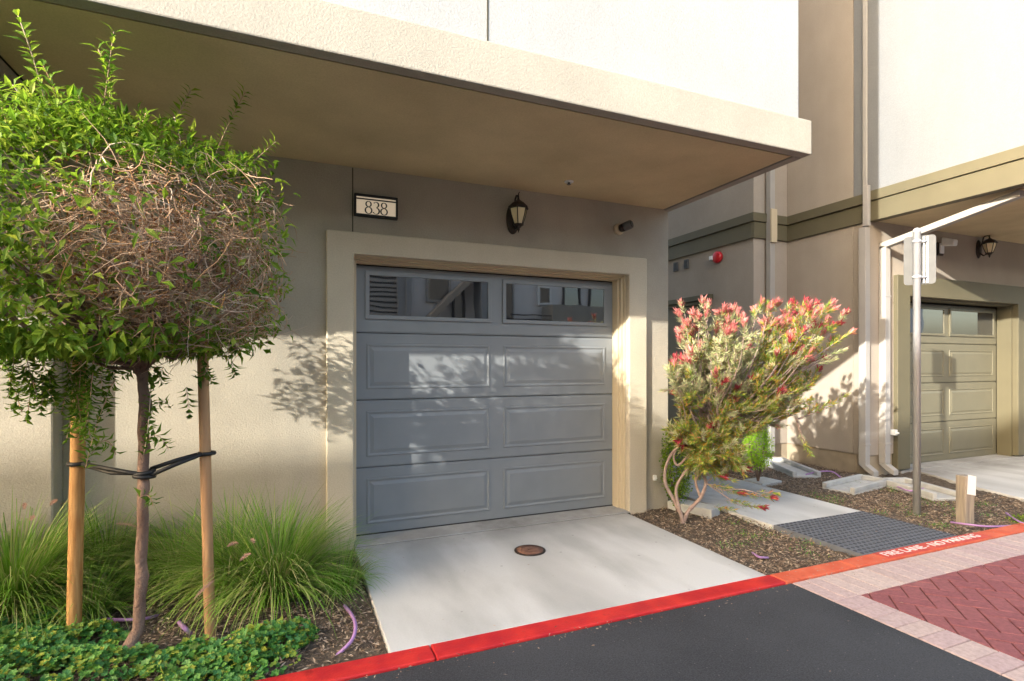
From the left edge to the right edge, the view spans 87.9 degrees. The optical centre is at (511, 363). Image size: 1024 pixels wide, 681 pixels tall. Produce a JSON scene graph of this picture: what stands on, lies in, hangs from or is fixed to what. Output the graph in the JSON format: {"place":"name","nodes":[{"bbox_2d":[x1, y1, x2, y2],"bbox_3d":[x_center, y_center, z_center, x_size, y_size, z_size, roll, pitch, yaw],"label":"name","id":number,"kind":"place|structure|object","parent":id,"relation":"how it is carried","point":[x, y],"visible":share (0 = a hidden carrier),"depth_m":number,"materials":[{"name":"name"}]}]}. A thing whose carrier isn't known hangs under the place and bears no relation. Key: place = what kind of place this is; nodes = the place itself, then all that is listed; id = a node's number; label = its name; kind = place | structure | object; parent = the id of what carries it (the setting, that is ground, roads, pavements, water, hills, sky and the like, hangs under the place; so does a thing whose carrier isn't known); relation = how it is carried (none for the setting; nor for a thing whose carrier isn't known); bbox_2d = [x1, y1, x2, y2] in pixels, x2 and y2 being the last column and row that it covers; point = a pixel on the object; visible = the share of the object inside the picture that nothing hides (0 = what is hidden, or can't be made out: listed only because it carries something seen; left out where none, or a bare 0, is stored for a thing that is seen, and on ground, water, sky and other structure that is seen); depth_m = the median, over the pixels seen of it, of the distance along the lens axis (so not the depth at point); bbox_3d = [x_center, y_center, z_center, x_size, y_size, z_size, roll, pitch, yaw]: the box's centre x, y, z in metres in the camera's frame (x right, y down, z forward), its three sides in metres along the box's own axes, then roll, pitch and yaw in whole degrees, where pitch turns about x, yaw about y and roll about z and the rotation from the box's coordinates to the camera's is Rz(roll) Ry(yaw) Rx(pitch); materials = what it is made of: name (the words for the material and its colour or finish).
{"place":"outdoors","nodes":[
{"label":"outdoors","id":0,"kind":"place"},
{"bbox_2d":[5,551,386,680],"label":"soil","id":1,"kind":"structure","parent":0,"point":[320,660],"depth_m":2.83,"materials":[{"name":"brown soil"}]},
{"bbox_2d":[0,500,68,586],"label":"ornamental grass","id":2,"kind":"object","parent":1,"relation":"on","point":[31,534],"depth_m":3.10,"materials":[{"name":"green plant"}]},
{"bbox_2d":[66,333,86,641],"bbox_3d":[-2.185,0.670,2.667,0.092,1.641,0.064,0,0,-22],"label":"tree stake","id":3,"kind":"object","parent":1,"relation":"on","point":[76,506],"visible":0.57,"depth_m":2.64,"materials":[{"name":"brown wood"}]},
{"bbox_2d":[66,460,155,475],"bbox_3d":[-1.978,0.519,2.617,0.514,0.060,0.097,0,0,14],"label":"tree tie","id":4,"kind":"object","parent":3,"relation":"attached to","point":[108,470],"visible":0.79,"depth_m":2.60,"materials":[{"name":"black rubber"}]},
{"bbox_2d":[0,605,161,680],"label":"ground cover","id":5,"kind":"object","parent":1,"relation":"on","point":[58,646],"visible":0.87,"depth_m":2.42,"materials":[{"name":"green plant"}]},
{"bbox_2d":[0,529,166,638],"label":"ornamental grass","id":6,"kind":"object","parent":1,"relation":"on","point":[104,603],"depth_m":2.89,"materials":[{"name":"green plant"}]},
{"bbox_2d":[0,481,169,639],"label":"ornamental grass","id":7,"kind":"object","parent":1,"relation":"on","point":[13,563],"depth_m":2.84,"materials":[{"name":"green plant"}]},
{"bbox_2d":[2,484,189,584],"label":"ornamental grass","id":8,"kind":"object","parent":1,"relation":"on","point":[109,536],"depth_m":3.30,"materials":[{"name":"green plant"}]},
{"bbox_2d":[100,614,158,620],"bbox_3d":[-2.115,1.375,2.870,0.342,0.046,0.118,0,0,-2],"label":"irrigation tube","id":9,"kind":"object","parent":1,"relation":"on","point":[128,619],"visible":0.57,"depth_m":2.84,"materials":[{"name":"purple plastic"}]},
{"bbox_2d":[0,9,306,659],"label":"tree","id":10,"kind":"object","parent":1,"relation":"on","point":[142,336],"visible":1,"depth_m":2.24,"materials":[{"name":"green plant"}]},
{"bbox_2d":[83,491,250,602],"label":"ornamental grass","id":11,"kind":"object","parent":1,"relation":"on","point":[157,544],"depth_m":3.30,"materials":[{"name":"green plant"}]},
{"bbox_2d":[177,620,192,635],"bbox_3d":[-1.718,1.370,2.778,0.047,0.062,0.209,0,0,-45],"label":"irrigation tube","id":12,"kind":"object","parent":1,"relation":"on","point":[184,627],"visible":0.93,"depth_m":2.72,"materials":[{"name":"purple plastic"}]},
{"bbox_2d":[196,326,215,639],"bbox_3d":[-1.570,0.650,2.727,0.091,1.680,0.053,0,0,-22],"label":"tree stake","id":13,"kind":"object","parent":1,"relation":"on","point":[205,474],"visible":0.74,"depth_m":2.71,"materials":[{"name":"brown wood"}]},
{"bbox_2d":[132,450,215,478],"bbox_3d":[-1.672,0.503,2.642,0.358,0.107,0.101,0,0,-36],"label":"tree tie","id":14,"kind":"object","parent":13,"relation":"attached to","point":[173,463],"visible":0.87,"depth_m":2.62,"materials":[{"name":"black rubber"}]},
{"bbox_2d":[89,480,341,637],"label":"ornamental grass","id":15,"kind":"object","parent":1,"relation":"on","point":[187,562],"depth_m":3.08,"materials":[{"name":"green plant"}]},
{"bbox_2d":[121,615,319,680],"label":"ground cover","id":16,"kind":"object","parent":1,"relation":"on","point":[221,660],"visible":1,"depth_m":2.40,"materials":[{"name":"green plant"}]},
{"bbox_2d":[147,476,388,649],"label":"ornamental grass","id":17,"kind":"object","parent":1,"relation":"on","point":[263,579],"depth_m":3.00,"materials":[{"name":"green plant"}]},
{"bbox_2d":[281,535,392,614],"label":"ornamental grass","id":18,"kind":"object","parent":1,"relation":"on","point":[353,585],"depth_m":3.25,"materials":[{"name":"green plant"}]},
{"bbox_2d":[335,604,356,655],"bbox_3d":[-0.863,1.368,2.808,0.100,0.089,0.531,0,0,-14],"label":"irrigation tube","id":19,"kind":"object","parent":1,"relation":"on","point":[351,640],"visible":0.94,"depth_m":2.65,"materials":[{"name":"purple plastic"}]},
{"bbox_2d":[350,450,686,550],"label":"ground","id":20,"kind":"structure","parent":0,"point":[671,457],"depth_m":8.26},
{"bbox_2d":[256,645,435,680],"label":"kerb","id":21,"kind":"structure","parent":20,"relation":"on","point":[367,666],"depth_m":2.40,"materials":[{"name":"red concrete"}]},
{"bbox_2d":[0,0,810,576],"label":"townhouse","id":22,"kind":"structure","parent":20,"relation":"on","point":[458,354],"depth_m":3.79,"materials":[{"name":"beige paint"}]},
{"bbox_2d":[354,193,397,219],"bbox_3d":[-1.041,-1.202,4.073,0.324,0.168,0.035,0,0,-22],"label":"house number","id":23,"kind":"object","parent":22,"relation":"attached to","point":[375,206],"visible":1,"depth_m":4.07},
{"bbox_2d":[356,265,611,534],"bbox_3d":[-0.140,0.293,4.676,2.387,2.149,0.062,0,0,-22],"label":"garage door","id":24,"kind":"structure","parent":22,"relation":"in","point":[448,458],"depth_m":4.59,"materials":[{"name":"grey metal"}]},
{"bbox_2d":[506,192,527,233],"bbox_3d":[0.044,-1.256,4.428,0.184,0.342,0.210,0,0,-22],"label":"wall lantern","id":25,"kind":"object","parent":22,"relation":"attached to","point":[517,209],"depth_m":4.38,"materials":[{"name":"metal"}]},
{"bbox_2d":[564,180,573,184],"bbox_3d":[0.465,-1.474,4.338,0.076,0.026,0.076,0,0,-22],"label":"sprinkler head","id":26,"kind":"object","parent":22,"relation":"attached to","point":[568,182],"visible":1,"depth_m":4.33},
{"bbox_2d":[614,220,633,234],"bbox_3d":[1.034,-1.251,4.889,0.177,0.116,0.101,0,0,39],"label":"security camera","id":27,"kind":"object","parent":22,"relation":"attached to","point":[619,229],"visible":1,"depth_m":4.86,"materials":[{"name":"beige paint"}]},
{"bbox_2d":[354,506,629,550],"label":"threshold slab","id":28,"kind":"structure","parent":20,"relation":"on","point":[425,533],"depth_m":4.49,"materials":[{"name":"concrete"}]},
{"bbox_2d":[357,513,630,547],"bbox_3d":[-0.039,1.415,4.431,2.440,0.079,0.017,0,0,-22],"label":"slab joint","id":29,"kind":"object","parent":28,"relation":"attached to","point":[497,529],"visible":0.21,"depth_m":4.39,"materials":[{"name":"grey concrete"}]},
{"bbox_2d":[430,575,785,660],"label":"kerb","id":30,"kind":"structure","parent":20,"relation":"on","point":[481,642],"depth_m":2.85,"materials":[{"name":"red concrete"}]},
{"bbox_2d":[771,561,854,583],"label":"kerb","id":31,"kind":"structure","parent":20,"relation":"on","point":[807,573],"depth_m":3.49,"materials":[{"name":"red concrete"}]},
{"bbox_2d":[668,0,1023,475],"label":"townhouse","id":32,"kind":"structure","parent":20,"relation":"on","point":[912,111],"depth_m":6.92,"materials":[{"name":"beige paint"}]},
{"bbox_2d":[673,262,677,271],"bbox_3d":[2.753,-1.630,8.934,0.028,0.150,0.100,0,0,-22],"label":"wall vent","id":33,"kind":"object","parent":32,"relation":"attached to","point":[675,266],"depth_m":8.92,"materials":[{"name":"grey metal"}]},
{"bbox_2d":[668,305,699,444],"bbox_3d":[2.741,0.221,8.972,0.021,2.298,1.318,0,0,-22],"label":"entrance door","id":34,"kind":"structure","parent":32,"relation":"in","point":[673,345],"depth_m":8.97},
{"bbox_2d":[684,259,688,268],"bbox_3d":[2.852,-1.630,8.693,0.028,0.150,0.100,0,0,-22],"label":"wall vent","id":35,"kind":"object","parent":32,"relation":"attached to","point":[686,263],"depth_m":8.67,"materials":[{"name":"grey metal"}]},
{"bbox_2d":[709,251,722,262],"bbox_3d":[3.089,-1.610,8.047,0.085,0.180,0.205,0,0,-22],"label":"fire alarm","id":36,"kind":"object","parent":32,"relation":"attached to","point":[717,257],"visible":1,"depth_m":8.01,"materials":[{"name":"red plastic"}]},
{"bbox_2d":[936,238,957,255],"bbox_3d":[5.766,-1.562,7.037,0.120,0.224,0.208,0,0,-22],"label":"security camera","id":37,"kind":"object","parent":32,"relation":"attached to","point":[942,244],"visible":0.98,"depth_m":7.04,"materials":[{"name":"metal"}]},
{"bbox_2d":[910,303,995,463],"bbox_3d":[6.159,0.270,7.551,2.450,2.194,0.062,0,0,-22],"label":"garage door","id":38,"kind":"structure","parent":32,"relation":"in","point":[958,420],"depth_m":7.62,"materials":[{"name":"beige metal"}]},
{"bbox_2d":[976,235,997,258],"bbox_3d":[6.607,-1.636,7.385,0.184,0.342,0.210,0,0,-22],"label":"wall lantern","id":39,"kind":"object","parent":32,"relation":"attached to","point":[989,244],"depth_m":7.36,"materials":[{"name":"metal"}]},
{"bbox_2d":[774,511,956,555],"bbox_3d":[2.886,1.402,4.372,1.120,0.076,0.766,0,0,-22],"label":"tactile mat","id":40,"kind":"object","parent":20,"relation":"on","point":[859,533],"visible":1,"depth_m":4.31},
{"bbox_2d":[839,530,1006,568],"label":"kerb","id":41,"kind":"structure","parent":20,"relation":"on","point":[866,560],"depth_m":3.76,"materials":[{"name":"red concrete"}]},
{"bbox_2d":[873,532,991,558],"bbox_3d":[3.190,1.365,4.006,1.240,0.002,0.114,0,0,-22],"label":"kerb paint","id":42,"kind":"object","parent":41,"relation":"on","point":[940,545],"visible":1,"depth_m":3.98,"materials":[{"name":"white paint"}]},
{"bbox_2d":[880,534,980,555],"bbox_3d":[3.174,1.362,4.006,1.130,0.002,0.064,0,0,-22],"label":"kerb lettering","id":43,"kind":"object","parent":42,"relation":"on","point":[964,538],"visible":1,"depth_m":4.00},
{"bbox_2d":[898,453,1023,473],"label":"threshold slab","id":44,"kind":"structure","parent":20,"relation":"on","point":[931,464],"depth_m":7.42,"materials":[{"name":"concrete"}]},
{"bbox_2d":[989,523,1023,535],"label":"kerb","id":45,"kind":"structure","parent":20,"relation":"on","point":[1013,529],"depth_m":4.37,"materials":[{"name":"red concrete"}]},
{"bbox_2d":[355,513,765,652],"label":"driveway","id":46,"kind":"structure","parent":0,"point":[578,566],"depth_m":3.44,"materials":[{"name":"concrete"}]},
{"bbox_2d":[514,545,545,555],"bbox_3d":[0.131,1.363,3.891,0.230,0.018,0.230,0,0,-22],"label":"drain cover","id":47,"kind":"object","parent":46,"relation":"on","point":[529,550],"visible":1,"depth_m":3.87,"materials":[{"name":"metal"}]},
{"bbox_2d":[347,583,1012,680],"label":"road","id":48,"kind":"structure","parent":0,"point":[754,636],"depth_m":2.53,"materials":[{"name":"grey asphalt"}]},
{"bbox_2d":[632,497,855,574],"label":"soil","id":49,"kind":"structure","parent":0,"point":[693,536],"depth_m":4.19,"materials":[{"name":"brown soil"}]},
{"bbox_2d":[2,461,1023,680],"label":"mulch chips","id":50,"kind":"object","parent":49,"relation":"on","point":[662,524],"visible":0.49,"depth_m":3.99,"materials":[{"name":"brown wood"}]},
{"bbox_2d":[659,418,694,510],"bbox_3d":[1.548,0.957,5.001,0.342,0.889,0.339,0,0,-22],"label":"shrub","id":51,"kind":"object","parent":49,"relation":"on","point":[682,487],"visible":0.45,"depth_m":4.95,"materials":[{"name":"green plant"}]},
{"bbox_2d":[668,499,719,518],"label":"concrete kerb block","id":52,"kind":"structure","parent":49,"relation":"on","point":[705,510],"depth_m":4.91,"materials":[{"name":"grey concrete"}]},
{"bbox_2d":[659,295,857,523],"bbox_3d":[2.120,0.390,4.668,2.110,2.073,1.028,0,0,-22],"label":"flowering bush","id":53,"kind":"object","parent":49,"relation":"on","point":[709,444],"visible":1,"depth_m":4.46,"materials":[{"name":"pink plant"}]},
{"bbox_2d":[751,552,768,558],"bbox_3d":[1.779,1.387,3.853,0.112,0.041,0.154,0,0,-22],"label":"irrigation tube","id":54,"kind":"object","parent":49,"relation":"on","point":[761,557],"visible":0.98,"depth_m":3.79,"materials":[{"name":"purple plastic"}]},
{"bbox_2d":[668,463,858,529],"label":"path","id":55,"kind":"structure","parent":0,"point":[788,507],"depth_m":5.21,"materials":[{"name":"concrete"}]},
{"bbox_2d":[713,460,1023,535],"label":"soil","id":56,"kind":"structure","parent":0,"point":[936,481],"depth_m":5.47,"materials":[{"name":"brown soil"}]},
{"bbox_2d":[742,427,775,480],"bbox_3d":[2.872,1.033,6.204,0.386,0.738,0.368,0,0,-22],"label":"shrub","id":57,"kind":"object","parent":56,"relation":"on","point":[756,459],"visible":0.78,"depth_m":6.14,"materials":[{"name":"green plant"}]},
{"bbox_2d":[743,477,781,486],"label":"stepping slab","id":58,"kind":"structure","parent":56,"relation":"on","point":[764,481],"depth_m":6.19,"materials":[{"name":"concrete"}]},
{"bbox_2d":[759,457,820,477],"bbox_3d":[3.635,1.363,7.002,0.340,0.085,1.001,0,0,3],"label":"splash block","id":59,"kind":"object","parent":56,"relation":"on","point":[793,469],"depth_m":6.84,"materials":[{"name":"concrete"}]},
{"bbox_2d":[805,471,840,477],"bbox_3d":[3.830,1.362,6.568,0.403,0.070,0.101,0,0,10],"label":"irrigation tube","id":60,"kind":"object","parent":56,"relation":"on","point":[824,471],"visible":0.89,"depth_m":6.57,"materials":[{"name":"purple plastic"}]},
{"bbox_2d":[822,474,890,494],"bbox_3d":[3.900,1.363,6.004,0.837,0.085,0.340,0,0,-32],"label":"splash block","id":61,"kind":"object","parent":56,"relation":"on","point":[852,485],"depth_m":5.95,"materials":[{"name":"concrete"}]},
{"bbox_2d":[716,482,997,557],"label":"chips","id":62,"kind":"object","parent":56,"relation":"on","point":[851,502],"visible":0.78,"depth_m":4.83,"materials":[{"name":"brown wood"}]},
{"bbox_2d":[897,486,923,491],"bbox_3d":[4.344,1.365,5.821,0.449,0.046,0.196,0,0,-38],"label":"irrigation tube","id":63,"kind":"object","parent":56,"relation":"on","point":[907,490],"visible":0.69,"depth_m":5.70,"materials":[{"name":"purple plastic"}]},
{"bbox_2d":[879,477,955,500],"bbox_3d":[4.437,1.363,5.798,0.340,0.085,0.749,0,0,-4],"label":"splash block","id":64,"kind":"object","parent":56,"relation":"on","point":[931,492],"depth_m":5.72,"materials":[{"name":"concrete"}]},
{"bbox_2d":[904,228,935,515],"bbox_3d":[3.781,0.106,4.922,0.240,2.728,0.115,0,0,35],"label":"sign post","id":65,"kind":"object","parent":56,"relation":"in","point":[919,259],"visible":0.95,"depth_m":4.90,"materials":[{"name":"white metal"}]},
{"bbox_2d":[956,474,975,526],"bbox_3d":[3.936,1.212,4.608,0.100,0.515,0.095,0,0,-6],"label":"marker stake","id":66,"kind":"object","parent":56,"relation":"on","point":[965,489],"visible":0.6,"depth_m":4.57,"materials":[{"name":"brown wood"}]},
{"bbox_2d":[950,521,1007,526],"bbox_3d":[4.021,1.369,4.497,0.466,0.038,0.165,0,0,12],"label":"irrigation tube","id":67,"kind":"object","parent":56,"relation":"on","point":[977,525],"visible":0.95,"depth_m":4.46,"materials":[{"name":"purple plastic"}]},
{"bbox_2d":[1005,514,1023,523],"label":"shrub","id":68,"kind":"object","parent":56,"relation":"on","point":[1019,516],"visible":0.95,"depth_m":4.66,"materials":[{"name":"green plant"}]},
{"bbox_2d":[1005,512,1023,522],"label":"irrigation tube","id":69,"kind":"object","parent":56,"relation":"on","point":[1017,520],"visible":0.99,"depth_m":4.64,"materials":[{"name":"purple plastic"}]},
{"bbox_2d":[862,555,1023,675],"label":"brick paving","id":70,"kind":"structure","parent":0,"point":[998,586],"depth_m":3.07,"materials":[{"name":"red brick"}]},
{"bbox_2d":[793,532,1023,680],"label":"paver border","id":71,"kind":"object","parent":70,"relation":"on","point":[844,590],"visible":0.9,"depth_m":3.29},
{"bbox_2d":[921,456,1023,501],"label":"neighbour driveway","id":72,"kind":"structure","parent":0,"point":[1004,477],"depth_m":6.61,"materials":[{"name":"concrete"}]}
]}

